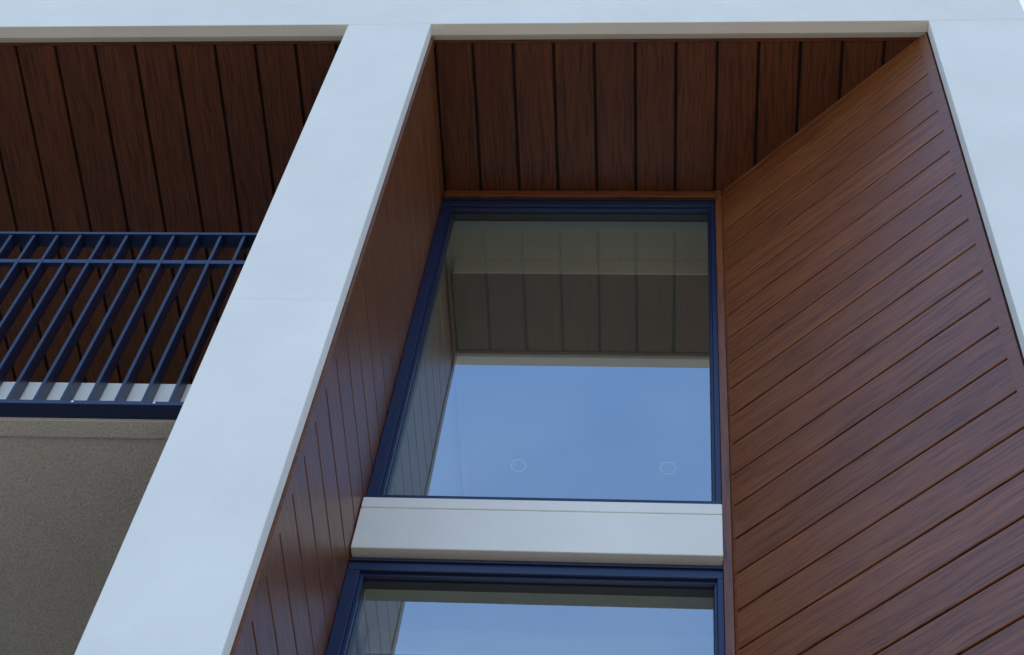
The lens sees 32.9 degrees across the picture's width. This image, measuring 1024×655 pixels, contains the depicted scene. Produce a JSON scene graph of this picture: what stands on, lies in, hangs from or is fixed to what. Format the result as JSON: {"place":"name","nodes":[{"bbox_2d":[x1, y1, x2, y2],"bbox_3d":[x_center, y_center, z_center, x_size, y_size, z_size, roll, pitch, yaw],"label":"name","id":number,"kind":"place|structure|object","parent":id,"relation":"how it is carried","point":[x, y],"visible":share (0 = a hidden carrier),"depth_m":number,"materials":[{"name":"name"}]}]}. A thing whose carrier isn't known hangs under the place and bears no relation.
{"place":"outdoors","nodes":[
{"label":"outdoors","id":0,"kind":"place"},
{"bbox_2d":[455,370,468,495],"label":"room ceiling","id":1,"kind":"structure","parent":0,"point":[461,429],"depth_m":9.53,"materials":[{"name":"white paint"}]},
{"bbox_2d":[358,589,713,654],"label":"room ceiling","id":2,"kind":"structure","parent":0,"point":[685,616],"depth_m":6.47,"materials":[{"name":"white paint"}]},
{"bbox_2d":[929,38,1023,357],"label":"splayed backing","id":3,"kind":"object","parent":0,"point":[980,211],"visible":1,"depth_m":6.61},
{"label":"pavement","id":4,"kind":"structure","parent":0,"visible":0},
{"bbox_2d":[230,36,443,654],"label":"side cladding","id":5,"kind":"structure","parent":4,"relation":"on","point":[291,606],"depth_m":6.33,"materials":[{"name":"brown wood"}]},
{"bbox_2d":[0,0,1023,654],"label":"white frame","id":6,"kind":"object","parent":4,"relation":"on","point":[182,572],"visible":1,"depth_m":6.74,"materials":[{"name":"white paint"}]},
{"bbox_2d":[0,40,341,45],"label":"soffit trim","id":7,"kind":"structure","parent":6,"relation":"attached to","point":[157,43],"depth_m":8.47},
{"bbox_2d":[0,32,925,42],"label":"frame underside","id":8,"kind":"object","parent":6,"relation":"attached to","point":[504,37],"visible":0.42,"depth_m":8.30,"materials":[{"name":"white paint"}]},
{"bbox_2d":[434,37,919,42],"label":"soffit trim","id":9,"kind":"structure","parent":6,"relation":"attached to","point":[686,40],"depth_m":8.23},
{"bbox_2d":[715,190,734,654],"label":"window trim","id":10,"kind":"structure","parent":6,"relation":"attached to","point":[727,561],"depth_m":6.83,"materials":[{"name":"brown wood"}]},
{"bbox_2d":[721,33,1023,654],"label":"splayed cladding","id":11,"kind":"structure","parent":4,"relation":"on","point":[875,374],"depth_m":6.32,"materials":[{"name":"brown wood"}]},
{"bbox_3d":[-1.671,2.860,6.095,7.619,10.133,4.737,1,-58,6],"label":"building mass","id":12,"kind":"object","parent":4,"relation":"on","visible":0},
{"bbox_2d":[0,418,175,654],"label":"balcony slab","id":13,"kind":"structure","parent":12,"relation":"attached to","point":[72,491],"depth_m":6.06,"materials":[{"name":"beige concrete"}]},
{"bbox_2d":[0,382,191,420],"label":"balcony fascia","id":14,"kind":"structure","parent":13,"relation":"attached to","point":[138,391],"depth_m":5.95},
{"bbox_2d":[0,232,257,419],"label":"balcony railing","id":15,"kind":"object","parent":14,"relation":"on","point":[39,405],"visible":0.89,"depth_m":6.34,"materials":[{"name":"metal"}]},
{"bbox_2d":[350,622,361,654],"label":"room wall","id":16,"kind":"structure","parent":12,"relation":"in","point":[356,647],"depth_m":6.55,"materials":[{"name":"white paint"}]},
{"bbox_2d":[365,653,423,654],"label":"dropped ceiling","id":17,"kind":"structure","parent":16,"relation":"attached to","point":[389,654],"depth_m":6.47,"materials":[{"name":"paint"}]},
{"bbox_2d":[365,627,713,654],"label":"dropped ceiling fascia","id":18,"kind":"structure","parent":17,"relation":"attached to","point":[424,641],"depth_m":6.46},
{"bbox_2d":[351,508,722,597],"bbox_3d":[0.098,0.833,6.431,1.355,0.235,0.203,1,-58,6],"label":"spandrel","id":19,"kind":"object","parent":16,"relation":"on","point":[640,538],"visible":0.73,"depth_m":6.35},
{"bbox_2d":[361,497,721,514],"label":"sill","id":20,"kind":"structure","parent":19,"relation":"on","point":[550,506],"depth_m":6.50,"materials":[{"name":"white concrete"}]},
{"bbox_2d":[366,198,721,503],"bbox_3d":[0.222,0.055,7.634,1.357,2.480,0.093,1,-58,6],"label":"window","id":21,"kind":"structure","parent":20,"relation":"on","point":[386,444],"depth_m":7.63,"materials":[{"name":"blue"}]},
{"bbox_2d":[380,208,715,500],"bbox_3d":[0.234,0.062,7.624,1.288,2.362,0.064,1,-58,6],"label":"glazing bead","id":22,"kind":"object","parent":21,"relation":"attached to","point":[544,210],"visible":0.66,"depth_m":8.18,"materials":[{"name":"blue"}]},
{"bbox_2d":[385,213,712,500],"bbox_3d":[0.236,0.069,7.628,1.264,2.340,0.033,1,-58,6],"label":"gasket","id":23,"kind":"object","parent":21,"relation":"attached to","point":[557,216],"visible":0.52,"depth_m":8.57,"materials":[{"name":"black rubber"}]},
{"bbox_2d":[418,220,709,372],"bbox_3d":[0.236,0.084,7.638,1.288,2.363,0.001,1,-58,6],"label":"glass","id":24,"kind":"object","parent":21,"relation":"attached to","point":[513,293],"visible":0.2,"depth_m":8.01,"materials":[{"name":"clear glass"}]},
{"bbox_2d":[442,199,714,200],"bbox_3d":[0.327,-0.634,8.631,1.357,0.005,0.008,1,-58,6],"label":"head drip","id":25,"kind":"object","parent":21,"relation":"on","point":[570,200],"visible":1,"depth_m":8.63,"materials":[{"name":"black metal"}]},
{"bbox_2d":[444,190,714,198],"bbox_3d":[0.347,-0.654,8.688,1.380,0.059,0.040,1,-58,6],"label":"window trim","id":26,"kind":"structure","parent":21,"relation":"attached to","point":[582,194],"depth_m":8.67,"materials":[{"name":"brown wood"}]},
{"bbox_2d":[388,370,463,495],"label":"room wall","id":27,"kind":"structure","parent":12,"relation":"attached to","point":[428,462],"depth_m":8.47,"materials":[{"name":"white paint"}]},
{"bbox_2d":[460,363,711,500],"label":"dropped ceiling","id":28,"kind":"structure","parent":27,"relation":"attached to","point":[625,431],"depth_m":9.29,"materials":[{"name":"paint"}]},
{"bbox_2d":[510,458,526,471],"bbox_3d":[0.035,0.750,9.450,0.091,0.011,0.091,1,-58,6],"label":"downlight","id":29,"kind":"object","parent":28,"relation":"attached to","point":[513,460],"visible":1,"depth_m":9.45,"materials":[{"name":"white metal"}]},
{"bbox_2d":[660,461,676,474],"bbox_3d":[0.845,0.758,9.371,0.091,0.011,0.091,1,-58,6],"label":"downlight","id":30,"kind":"object","parent":28,"relation":"attached to","point":[673,463],"visible":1,"depth_m":9.37,"materials":[{"name":"white"}]},
{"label":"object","id":31,"kind":"object","parent":4,"relation":"on","visible":0},
{"bbox_2d":[0,41,885,383],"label":"soffit backing","id":32,"kind":"object","parent":31,"relation":"attached to","point":[440,137],"visible":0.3,"depth_m":8.60,"materials":[{"name":"brown wood"}]},
{"bbox_2d":[0,44,339,383],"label":"soffit cladding","id":33,"kind":"structure","parent":32,"relation":"attached to","point":[165,108],"depth_m":8.83,"materials":[{"name":"brown wood"}]},
{"bbox_2d":[436,41,912,191],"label":"soffit cladding","id":34,"kind":"structure","parent":32,"relation":"attached to","point":[778,72],"depth_m":8.45,"materials":[{"name":"brown wood"}]},
{"bbox_3d":[-0.147,2.314,4.080,1.355,0.061,0.204,1,-58,6],"label":"sill","id":35,"kind":"object","parent":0,"visible":0},
{"bbox_2d":[325,557,724,654],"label":"window","id":36,"kind":"structure","parent":35,"relation":"on","point":[343,611],"depth_m":6.23,"materials":[{"name":"blue"}]},
{"bbox_2d":[340,573,718,654],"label":"glazing bead","id":37,"kind":"object","parent":36,"relation":"attached to","point":[541,580],"visible":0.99,"depth_m":6.22,"materials":[{"name":"blue"}]},
{"bbox_2d":[346,580,714,654],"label":"gasket","id":38,"kind":"object","parent":36,"relation":"attached to","point":[541,588],"visible":0.88,"depth_m":6.24,"materials":[{"name":"black rubber"}]},
{"bbox_2d":[349,559,722,569],"bbox_3d":[0.080,0.857,6.266,1.357,0.005,0.008,1,-58,6],"label":"head drip","id":39,"kind":"object","parent":36,"relation":"on","point":[537,564],"visible":1,"depth_m":6.26,"materials":[{"name":"blue"}]}
]}

